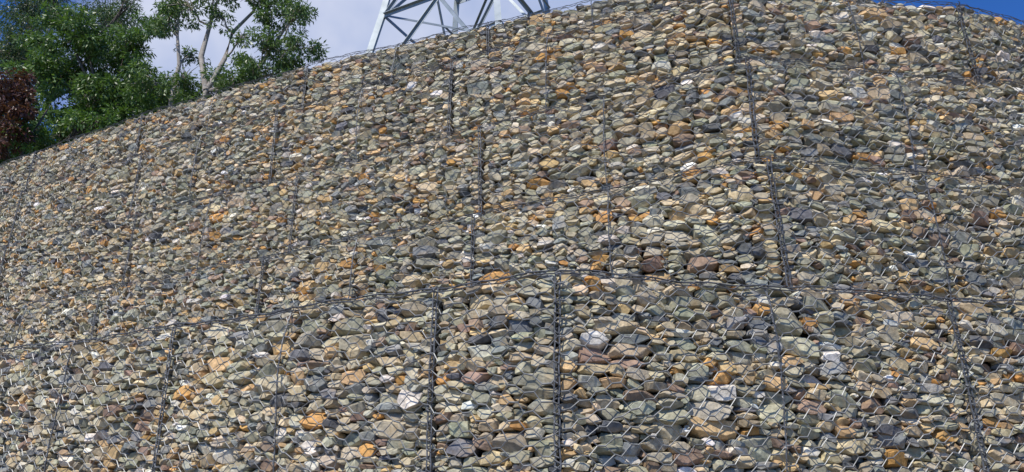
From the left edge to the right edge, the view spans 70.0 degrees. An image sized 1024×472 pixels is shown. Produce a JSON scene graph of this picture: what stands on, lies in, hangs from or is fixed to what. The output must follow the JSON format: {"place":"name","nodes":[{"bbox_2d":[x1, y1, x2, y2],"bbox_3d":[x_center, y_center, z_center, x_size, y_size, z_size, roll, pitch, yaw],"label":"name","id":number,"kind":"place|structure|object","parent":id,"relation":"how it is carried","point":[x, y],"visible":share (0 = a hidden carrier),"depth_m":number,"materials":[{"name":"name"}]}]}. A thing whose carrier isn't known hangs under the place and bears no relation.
{"place":"outdoors","nodes":[
{"label":"outdoors","id":0,"kind":"place"},
{"bbox_2d":[366,0,550,52],"bbox_3d":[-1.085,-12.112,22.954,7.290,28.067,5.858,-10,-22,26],"label":"lattice transmission tower","id":1,"kind":"structure","parent":0,"point":[387,9],"depth_m":19.81,"materials":[{"name":"metal"}]},
{"bbox_2d":[0,0,1023,136],"label":"sky","id":2,"kind":"structure","parent":0,"point":[347,26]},
{"bbox_3d":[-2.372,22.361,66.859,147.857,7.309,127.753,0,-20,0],"label":"hill","id":3,"kind":"structure","parent":0,"visible":0},
{"bbox_2d":[0,67,39,160],"bbox_3d":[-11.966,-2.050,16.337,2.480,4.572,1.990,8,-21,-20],"label":"copper leaved shrub","id":4,"kind":"object","parent":3,"relation":"on","point":[16,92],"visible":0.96,"depth_m":16.43,"materials":[{"name":"brown plant"}]},
{"bbox_2d":[1,105,120,158],"bbox_3d":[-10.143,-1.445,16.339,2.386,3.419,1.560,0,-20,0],"label":"green shrub","id":5,"kind":"object","parent":3,"relation":"on","point":[73,127],"visible":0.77,"depth_m":16.75,"materials":[{"name":"green plant"}]},
{"bbox_2d":[0,0,143,116],"bbox_3d":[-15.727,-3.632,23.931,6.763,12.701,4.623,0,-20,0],"label":"feathery tree","id":6,"kind":"object","parent":3,"relation":"on","point":[23,12],"visible":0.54,"depth_m":24.28,"materials":[{"name":"green plant"}]},
{"bbox_2d":[0,0,185,166],"bbox_3d":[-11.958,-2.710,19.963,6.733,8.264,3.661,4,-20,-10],"label":"broadleaf tree","id":7,"kind":"object","parent":3,"relation":"on","point":[98,90],"visible":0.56,"depth_m":20.05,"materials":[{"name":"green plant"}]},
{"bbox_2d":[119,0,330,107],"bbox_3d":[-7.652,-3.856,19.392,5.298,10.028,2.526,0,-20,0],"label":"gum tree","id":8,"kind":"object","parent":3,"relation":"on","point":[250,67],"visible":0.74,"depth_m":19.66,"materials":[{"name":"green plant"}]},
{"bbox_3d":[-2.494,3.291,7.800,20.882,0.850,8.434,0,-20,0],"label":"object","id":9,"kind":"object","parent":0,"visible":0},
{"bbox_2d":[0,274,1023,471],"bbox_3d":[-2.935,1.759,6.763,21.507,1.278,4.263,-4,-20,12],"label":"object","id":10,"kind":"object","parent":9,"relation":"on","point":[618,427],"visible":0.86,"depth_m":4.47,"materials":[{"name":"grey stone"}]},
{"bbox_2d":[0,268,1023,471],"bbox_3d":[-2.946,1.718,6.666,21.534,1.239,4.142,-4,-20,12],"label":"lacing wire","id":11,"kind":"object","parent":10,"relation":"attached to","point":[437,288],"visible":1,"depth_m":4.54,"materials":[{"name":"grey metal"}]},
{"bbox_2d":[0,274,1023,471],"bbox_3d":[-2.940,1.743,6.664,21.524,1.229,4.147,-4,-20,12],"label":"hex wire netting","id":12,"kind":"object","parent":9,"relation":"on","point":[531,391],"visible":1,"depth_m":4.43,"materials":[{"name":"grey metal"}]},
{"bbox_2d":[36,300,990,471],"bbox_3d":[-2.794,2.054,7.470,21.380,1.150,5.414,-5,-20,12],"label":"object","id":13,"kind":"object","parent":9,"relation":"on","point":[803,335],"depth_m":4.38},
{"bbox_2d":[0,161,1023,353],"bbox_3d":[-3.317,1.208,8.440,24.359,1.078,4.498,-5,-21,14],"label":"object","id":14,"kind":"object","parent":13,"relation":"on","point":[773,276],"visible":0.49,"depth_m":5.33,"materials":[{"name":"grey stone"}]},
{"bbox_2d":[0,155,1023,349],"bbox_3d":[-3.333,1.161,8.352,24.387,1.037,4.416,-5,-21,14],"label":"lacing wire","id":15,"kind":"object","parent":14,"relation":"on","point":[671,176],"visible":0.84,"depth_m":5.50,"materials":[{"name":"grey metal"}]},
{"bbox_2d":[0,159,1023,352],"bbox_3d":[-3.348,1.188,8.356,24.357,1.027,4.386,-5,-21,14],"label":"hex wire netting","id":16,"kind":"object","parent":13,"relation":"on","point":[611,248],"visible":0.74,"depth_m":5.30,"materials":[{"name":"grey metal"}]},
{"bbox_2d":[164,184,976,305],"bbox_3d":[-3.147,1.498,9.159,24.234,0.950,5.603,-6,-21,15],"label":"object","id":17,"kind":"object","parent":13,"relation":"on","point":[665,218],"visible":0.01,"depth_m":5.34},
{"bbox_2d":[20,94,946,260],"bbox_3d":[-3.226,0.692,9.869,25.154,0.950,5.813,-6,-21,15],"label":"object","id":18,"kind":"object","parent":17,"relation":"on","point":[549,179],"visible":0.01,"depth_m":6.61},
{"bbox_2d":[0,0,1023,249],"bbox_3d":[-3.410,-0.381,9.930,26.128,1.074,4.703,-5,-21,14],"label":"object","id":19,"kind":"object","parent":18,"relation":"on","point":[770,30],"visible":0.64,"depth_m":7.01,"materials":[{"name":"grey stone"}]},
{"bbox_2d":[0,0,1023,245],"bbox_3d":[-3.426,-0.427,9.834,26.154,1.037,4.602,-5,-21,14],"label":"lacing wire","id":20,"kind":"object","parent":19,"relation":"attached to","point":[450,62],"visible":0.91,"depth_m":7.31,"materials":[{"name":"grey metal"}]},
{"bbox_2d":[0,0,1023,249],"bbox_3d":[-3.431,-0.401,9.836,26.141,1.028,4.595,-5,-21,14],"label":"hex wire netting","id":21,"kind":"object","parent":18,"relation":"on","point":[518,98],"visible":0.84,"depth_m":7.05,"materials":[{"name":"grey metal"}]},
{"bbox_2d":[453,10,899,128],"bbox_3d":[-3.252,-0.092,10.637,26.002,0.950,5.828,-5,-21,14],"label":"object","id":22,"kind":"object","parent":18,"relation":"on","point":[653,61],"depth_m":6.67,"materials":[{"name":"grey metal"}]},
{"bbox_2d":[0,0,886,200],"bbox_3d":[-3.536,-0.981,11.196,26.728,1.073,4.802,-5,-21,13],"label":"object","id":23,"kind":"object","parent":22,"relation":"on","point":[198,121],"visible":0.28,"depth_m":9.35,"materials":[{"name":"grey stone"}]},
{"bbox_2d":[0,0,904,193],"bbox_3d":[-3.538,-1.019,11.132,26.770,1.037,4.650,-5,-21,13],"label":"lacing wire","id":24,"kind":"object","parent":23,"relation":"on","point":[215,92],"visible":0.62,"depth_m":9.26,"materials":[{"name":"grey metal"}]},
{"bbox_2d":[0,0,891,196],"bbox_3d":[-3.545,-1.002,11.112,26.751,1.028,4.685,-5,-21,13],"label":"hex wire netting","id":25,"kind":"object","parent":22,"relation":"on","point":[286,93],"visible":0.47,"depth_m":9.46,"materials":[{"name":"grey metal"}]},
{"bbox_2d":[0,60,1023,307],"bbox_3d":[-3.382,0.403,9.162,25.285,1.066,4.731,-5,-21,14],"label":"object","id":26,"kind":"object","parent":17,"relation":"on","point":[856,140],"visible":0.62,"depth_m":6.18,"materials":[{"name":"grey stone"}]},
{"bbox_2d":[0,55,1023,286],"bbox_3d":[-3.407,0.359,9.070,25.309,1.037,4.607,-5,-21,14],"label":"lacing wire","id":27,"kind":"object","parent":26,"relation":"attached to","point":[575,101],"visible":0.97,"depth_m":6.35,"materials":[{"name":"grey metal"}]},
{"bbox_2d":[0,59,1023,308],"bbox_3d":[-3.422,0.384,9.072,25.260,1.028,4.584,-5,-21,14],"label":"hex wire netting","id":28,"kind":"object","parent":17,"relation":"on","point":[550,167],"visible":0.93,"depth_m":6.19,"materials":[{"name":"grey metal"}]}
]}

